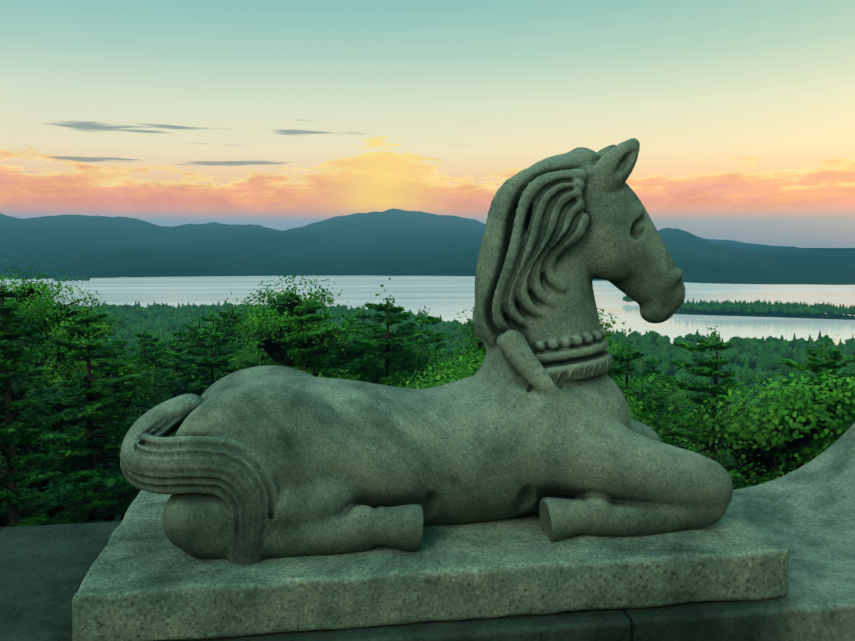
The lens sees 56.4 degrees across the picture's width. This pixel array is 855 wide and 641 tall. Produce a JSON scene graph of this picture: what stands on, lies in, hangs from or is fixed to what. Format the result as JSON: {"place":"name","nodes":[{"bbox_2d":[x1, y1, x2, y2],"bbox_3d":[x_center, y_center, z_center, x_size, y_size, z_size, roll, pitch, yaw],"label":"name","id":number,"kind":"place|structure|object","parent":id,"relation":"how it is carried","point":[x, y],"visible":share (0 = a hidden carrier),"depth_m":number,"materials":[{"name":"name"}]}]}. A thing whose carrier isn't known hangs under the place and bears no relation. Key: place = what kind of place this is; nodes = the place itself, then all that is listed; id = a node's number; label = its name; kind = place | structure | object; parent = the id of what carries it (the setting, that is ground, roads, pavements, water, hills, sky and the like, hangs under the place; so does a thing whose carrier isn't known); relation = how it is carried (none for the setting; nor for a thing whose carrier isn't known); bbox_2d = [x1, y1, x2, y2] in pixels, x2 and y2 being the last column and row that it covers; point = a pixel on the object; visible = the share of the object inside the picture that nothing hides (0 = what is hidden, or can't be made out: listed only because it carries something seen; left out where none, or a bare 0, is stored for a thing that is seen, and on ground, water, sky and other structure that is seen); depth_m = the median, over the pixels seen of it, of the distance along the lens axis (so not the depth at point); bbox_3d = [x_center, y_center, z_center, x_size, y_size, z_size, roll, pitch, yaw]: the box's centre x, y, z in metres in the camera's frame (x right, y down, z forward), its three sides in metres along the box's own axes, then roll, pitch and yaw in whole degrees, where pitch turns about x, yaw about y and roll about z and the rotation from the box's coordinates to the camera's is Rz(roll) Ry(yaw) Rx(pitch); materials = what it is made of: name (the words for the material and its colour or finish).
{"place":"outdoors","nodes":[
{"label":"outdoors","id":0,"kind":"place"},
{"bbox_2d":[0,209,854,521],"bbox_3d":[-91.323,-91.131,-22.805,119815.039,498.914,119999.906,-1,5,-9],"label":"terrain ground","id":1,"kind":"structure","parent":0,"point":[400,243],"depth_m":4580.54,"materials":[{"name":"green plant"}]},
{"bbox_2d":[0,383,30,482],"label":"pine","id":2,"kind":"object","parent":1,"relation":"on","point":[3,479],"visible":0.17,"depth_m":27.68,"materials":[{"name":"green plant"}]},
{"bbox_2d":[0,298,65,520],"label":"pine","id":3,"kind":"object","parent":1,"relation":"on","point":[19,467],"visible":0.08,"depth_m":29.13,"materials":[{"name":"green plant"}]},
{"bbox_2d":[39,466,50,516],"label":"tree","id":4,"kind":"object","parent":1,"relation":"on","point":[43,484],"depth_m":56.46,"materials":[{"name":"green plant"}]},
{"bbox_2d":[0,279,100,525],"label":"tree","id":5,"kind":"object","parent":1,"relation":"on","point":[5,522],"depth_m":38.85,"materials":[{"name":"green plant"}]},
{"bbox_2d":[0,275,104,526],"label":"pine","id":6,"kind":"object","parent":1,"relation":"on","point":[22,500],"visible":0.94,"depth_m":18.82,"materials":[{"name":"green plant"}]},
{"bbox_2d":[0,260,125,515],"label":"tree","id":7,"kind":"object","parent":1,"relation":"on","point":[26,312],"visible":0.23,"depth_m":31.60,"materials":[{"name":"green plant"}]},
{"bbox_2d":[44,409,109,513],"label":"pine","id":8,"kind":"object","parent":1,"relation":"on","point":[82,461],"visible":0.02,"depth_m":53.15,"materials":[{"name":"green plant"}]},
{"bbox_2d":[29,304,126,524],"bbox_3d":[-25.133,6.540,50.276,10.578,15.153,10.987,-5,7,-42],"label":"tree","id":9,"kind":"object","parent":1,"relation":"on","point":[35,485],"depth_m":50.86,"materials":[{"name":"green plant"}]},
{"bbox_2d":[0,279,163,518],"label":"tree","id":10,"kind":"object","parent":1,"relation":"on","point":[56,364],"visible":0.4,"depth_m":30.41,"materials":[{"name":"green plant"}]},
{"bbox_2d":[27,291,175,524],"bbox_3d":[-9.884,4.232,24.724,5.597,10.239,5.488,3,6,29],"label":"pine","id":11,"kind":"object","parent":1,"relation":"on","point":[101,503],"visible":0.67,"depth_m":24.73,"materials":[{"name":"green plant"}]},
{"bbox_2d":[86,348,126,471],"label":"pine","id":12,"kind":"object","parent":1,"relation":"on","point":[106,463],"depth_m":59.87,"materials":[{"name":"green plant"}]},
{"bbox_2d":[100,339,117,472],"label":"pine","id":13,"kind":"object","parent":1,"relation":"on","point":[112,469],"depth_m":73.46,"materials":[{"name":"green plant"}]},
{"bbox_2d":[97,338,128,519],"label":"pine","id":14,"kind":"object","parent":1,"relation":"on","point":[109,358],"visible":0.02,"depth_m":80.90,"materials":[{"name":"green plant"}]},
{"bbox_2d":[109,485,129,520],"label":"tree","id":15,"kind":"object","parent":1,"relation":"on","point":[112,517],"depth_m":106.18,"materials":[{"name":"green plant"}]},
{"bbox_2d":[108,331,131,519],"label":"pine","id":16,"kind":"object","parent":1,"relation":"on","point":[116,349],"visible":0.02,"depth_m":87.89,"materials":[{"name":"green plant"}]},
{"bbox_2d":[115,318,167,454],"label":"pine","id":17,"kind":"object","parent":1,"relation":"on","point":[145,350],"visible":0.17,"depth_m":65.87,"materials":[{"name":"green plant"}]},
{"bbox_2d":[121,331,188,415],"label":"tree","id":18,"kind":"object","parent":1,"relation":"on","point":[160,364],"visible":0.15,"depth_m":68.44,"materials":[{"name":"green plant"}]},
{"bbox_2d":[109,308,215,467],"bbox_3d":[-15.856,6.925,51.100,8.078,15.532,7.441,-1,6,-10],"label":"pine","id":19,"kind":"object","parent":1,"relation":"on","point":[184,378],"visible":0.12,"depth_m":50.31,"materials":[{"name":"green plant"}]},
{"bbox_2d":[145,325,203,406],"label":"pine","id":20,"kind":"object","parent":1,"relation":"on","point":[166,392],"visible":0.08,"depth_m":54.49,"materials":[{"name":"green plant"}]},
{"bbox_2d":[174,315,207,393],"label":"pine","id":21,"kind":"object","parent":1,"relation":"on","point":[178,351],"visible":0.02,"depth_m":55.14,"materials":[{"name":"green plant"}]},
{"bbox_2d":[158,309,225,399],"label":"pine","id":22,"kind":"object","parent":1,"relation":"on","point":[212,316],"depth_m":56.02,"materials":[{"name":"green plant"}]},
{"bbox_2d":[164,311,247,434],"bbox_3d":[-10.435,5.888,38.629,6.292,13.083,6.812,-5,9,-33],"label":"pine","id":23,"kind":"object","parent":1,"relation":"on","point":[222,355],"visible":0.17,"depth_m":37.12,"materials":[{"name":"green plant"}]},
{"bbox_2d":[181,292,248,384],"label":"pine","id":24,"kind":"object","parent":1,"relation":"on","point":[228,330],"depth_m":51.87,"materials":[{"name":"green plant"}]},
{"bbox_2d":[174,285,278,370],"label":"tree","id":25,"kind":"object","parent":1,"relation":"on","point":[247,313],"visible":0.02,"depth_m":58.60,"materials":[{"name":"green plant"}]},
{"bbox_2d":[213,287,309,369],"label":"pine","id":26,"kind":"object","parent":1,"relation":"on","point":[266,312],"depth_m":44.87,"materials":[{"name":"green plant"}]},
{"bbox_2d":[239,269,318,369],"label":"pine","id":27,"kind":"object","parent":1,"relation":"on","point":[250,363],"visible":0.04,"depth_m":41.59,"materials":[{"name":"green plant"}]},
{"bbox_2d":[181,270,391,385],"bbox_3d":[-6.658,6.304,42.443,12.077,18.294,11.376,-2,6,-33],"label":"tree","id":28,"kind":"object","parent":1,"relation":"on","point":[269,328],"visible":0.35,"depth_m":40.06,"materials":[{"name":"green plant"}]},
{"bbox_2d":[224,318,372,371],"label":"tree","id":29,"kind":"object","parent":1,"relation":"on","point":[263,357],"visible":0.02,"depth_m":48.73,"materials":[{"name":"green plant"}]},
{"bbox_2d":[277,277,372,380],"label":"pine","id":30,"kind":"object","parent":1,"relation":"on","point":[302,308],"visible":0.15,"depth_m":39.26,"materials":[{"name":"green plant"}]},
{"bbox_2d":[321,305,337,346],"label":"pine","id":31,"kind":"object","parent":1,"relation":"on","point":[334,316],"visible":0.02,"depth_m":85.00,"materials":[{"name":"green plant"}]},
{"bbox_2d":[340,304,377,382],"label":"pine","id":32,"kind":"object","parent":1,"relation":"on","point":[360,315],"visible":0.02,"depth_m":87.75,"materials":[{"name":"green plant"}]},
{"bbox_2d":[341,301,382,379],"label":"pine","id":33,"kind":"object","parent":1,"relation":"on","point":[353,320],"visible":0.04,"depth_m":84.94,"materials":[{"name":"green plant"}]},
{"bbox_2d":[323,277,424,387],"bbox_3d":[-3.446,7.607,45.079,11.037,20.193,10.824,4,7,37],"label":"pine","id":34,"kind":"object","parent":1,"relation":"on","point":[385,345],"visible":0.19,"depth_m":43.02,"materials":[{"name":"green plant"}]},
{"bbox_2d":[317,335,451,384],"bbox_3d":[-3.984,9.303,46.966,12.147,17.704,12.544,-1,6,-14],"label":"bush","id":35,"kind":"object","parent":1,"relation":"on","point":[416,359],"visible":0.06,"depth_m":45.87,"materials":[{"name":"green plant"}]},
{"bbox_2d":[405,306,452,366],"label":"pine","id":36,"kind":"object","parent":1,"relation":"on","point":[432,320],"visible":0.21,"depth_m":53.12,"materials":[{"name":"green plant"}]},
{"bbox_2d":[375,307,485,388],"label":"tree","id":37,"kind":"object","parent":1,"relation":"on","point":[480,346],"visible":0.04,"depth_m":42.81,"materials":[{"name":"green plant"}]},
{"bbox_2d":[430,341,445,359],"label":"pine","id":38,"kind":"object","parent":1,"relation":"on","point":[440,350],"depth_m":93.83,"materials":[{"name":"green plant"}]},
{"bbox_2d":[431,313,479,380],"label":"tree","id":39,"kind":"object","parent":1,"relation":"on","point":[460,352],"visible":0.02,"depth_m":64.43,"materials":[{"name":"green plant"}]},
{"bbox_2d":[57,300,854,400],"bbox_3d":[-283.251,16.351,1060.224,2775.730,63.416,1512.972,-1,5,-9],"label":"forest","id":40,"kind":"object","parent":1,"relation":"on","point":[762,355],"visible":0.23,"depth_m":1045.98,"materials":[{"name":"green plant"}]},
{"bbox_2d":[388,349,663,430],"bbox_3d":[2.879,6.944,26.057,9.456,13.678,9.580,-2,5,-37],"label":"bush","id":41,"kind":"object","parent":1,"relation":"on","point":[471,371],"visible":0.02,"depth_m":25.43,"materials":[{"name":"green plant"}]},
{"bbox_2d":[406,338,679,445],"bbox_3d":[2.447,6.380,23.277,9.569,12.946,10.343,-1,4,-12],"label":"bush","id":42,"kind":"object","parent":1,"relation":"on","point":[632,416],"depth_m":23.08,"materials":[{"name":"green plant"}]},
{"bbox_2d":[477,308,663,439],"bbox_3d":[6.250,8.456,38.504,11.678,19.415,12.510,0,4,20],"label":"tree","id":43,"kind":"object","parent":1,"relation":"on","point":[612,346],"visible":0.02,"depth_m":37.38,"materials":[{"name":"green plant"}]},
{"bbox_2d":[468,355,674,438],"bbox_3d":[6.295,9.342,42.848,13.850,20.024,11.596,-2,7,-40],"label":"bush","id":44,"kind":"object","parent":1,"relation":"on","point":[629,400],"depth_m":42.19,"materials":[{"name":"green plant"}]},
{"bbox_2d":[608,321,688,447],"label":"pine","id":45,"kind":"object","parent":1,"relation":"on","point":[621,356],"visible":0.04,"depth_m":28.96,"materials":[{"name":"green plant"}]},
{"bbox_2d":[631,351,684,417],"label":"pine","id":46,"kind":"object","parent":1,"relation":"on","point":[649,363],"visible":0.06,"depth_m":97.00,"materials":[{"name":"green plant"}]},
{"bbox_2d":[654,429,680,444],"bbox_3d":[11.435,13.484,47.785,12.008,16.531,13.715,-1,6,-37],"label":"bush","id":47,"kind":"object","parent":1,"relation":"on","point":[668,442],"depth_m":45.38,"materials":[{"name":"green plant"}]},
{"bbox_2d":[613,370,724,451],"bbox_3d":[13.910,12.568,50.931,15.538,20.051,15.966,-1,5,-6],"label":"bush","id":48,"kind":"object","parent":1,"relation":"on","point":[659,388],"visible":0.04,"depth_m":51.86,"materials":[{"name":"green plant"}]},
{"bbox_2d":[682,378,708,407],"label":"pine","id":49,"kind":"object","parent":1,"relation":"on","point":[691,393],"depth_m":134.57,"materials":[{"name":"green plant"}]},
{"bbox_2d":[635,326,758,485],"bbox_3d":[9.056,8.012,28.658,7.187,15.778,7.390,2,4,18],"label":"pine","id":50,"kind":"object","parent":1,"relation":"on","point":[706,368],"visible":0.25,"depth_m":27.64,"materials":[{"name":"green plant"}]},
{"bbox_2d":[661,381,744,447],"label":"tree","id":51,"kind":"object","parent":1,"relation":"on","point":[686,404],"visible":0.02,"depth_m":72.01,"materials":[{"name":"green plant"}]},
{"bbox_2d":[674,377,735,456],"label":"pine","id":52,"kind":"object","parent":1,"relation":"on","point":[702,395],"visible":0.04,"depth_m":68.27,"materials":[{"name":"green plant"}]},
{"bbox_2d":[682,439,750,478],"bbox_3d":[12.766,13.954,45.302,11.717,15.080,12.106,5,7,40],"label":"bush","id":53,"kind":"object","parent":1,"relation":"on","point":[729,472],"depth_m":43.35,"materials":[{"name":"green plant"}]},
{"bbox_2d":[666,389,773,424],"bbox_3d":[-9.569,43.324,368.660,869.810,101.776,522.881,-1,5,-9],"label":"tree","id":54,"kind":"object","parent":1,"relation":"on","point":[736,395],"depth_m":554.71,"materials":[{"name":"green plant"}]},
{"bbox_2d":[668,363,854,489],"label":"bush","id":55,"kind":"object","parent":1,"relation":"on","point":[799,422],"visible":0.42,"depth_m":19.93,"materials":[{"name":"green plant"}]},
{"bbox_2d":[759,381,781,412],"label":"pine","id":56,"kind":"object","parent":1,"relation":"on","point":[766,396],"depth_m":124.12,"materials":[{"name":"green plant"}]},
{"bbox_2d":[731,342,854,489],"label":"pine","id":57,"kind":"object","parent":1,"relation":"on","point":[829,363],"visible":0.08,"depth_m":23.22,"materials":[{"name":"green plant"}]},
{"bbox_2d":[754,414,854,469],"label":"bush","id":58,"kind":"object","parent":1,"relation":"on","point":[812,453],"visible":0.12,"depth_m":20.26,"materials":[{"name":"green plant"}]},
{"bbox_2d":[756,334,854,480],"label":"pine","id":59,"kind":"object","parent":1,"relation":"on","point":[836,353],"visible":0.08,"depth_m":25.29,"materials":[{"name":"green plant"}]},
{"bbox_2d":[779,367,854,467],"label":"tree","id":60,"kind":"object","parent":1,"relation":"on","point":[843,368],"visible":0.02,"depth_m":33.20,"materials":[{"name":"green plant"}]},
{"bbox_2d":[0,276,854,348],"bbox_3d":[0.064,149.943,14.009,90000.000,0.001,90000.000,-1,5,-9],"label":"lake water","id":61,"kind":"structure","parent":0,"point":[448,298],"depth_m":2379.29,"materials":[{"name":"blue liquid"}]},
{"bbox_2d":[54,275,854,315],"bbox_3d":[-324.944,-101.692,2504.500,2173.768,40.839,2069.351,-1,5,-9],"label":"forest islands","id":62,"kind":"object","parent":61,"relation":"in","point":[757,306],"visible":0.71,"depth_m":1714.02,"materials":[{"name":"green plant"}]},
{"bbox_2d":[0,0,854,247],"label":"sky","id":63,"kind":"structure","parent":0,"point":[282,115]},
{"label":"terrace paving","id":64,"kind":"structure","parent":0,"visible":0},
{"bbox_2d":[0,422,854,640],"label":"parapet wall","id":65,"kind":"structure","parent":64,"relation":"on","point":[804,515],"depth_m":1.59,"materials":[{"name":"stone"}]},
{"bbox_2d":[72,490,788,640],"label":"statue plinth","id":66,"kind":"structure","parent":65,"relation":"on","point":[145,579],"depth_m":1.50,"materials":[{"name":"stone"}]},
{"bbox_2d":[120,138,732,564],"bbox_3d":[0.000,0.021,1.758,1.265,0.834,0.493,-1,5,-9],"label":"horse statue","id":67,"kind":"object","parent":66,"relation":"on","point":[250,466],"visible":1,"depth_m":1.64,"materials":[{"name":"stone"}]}
]}

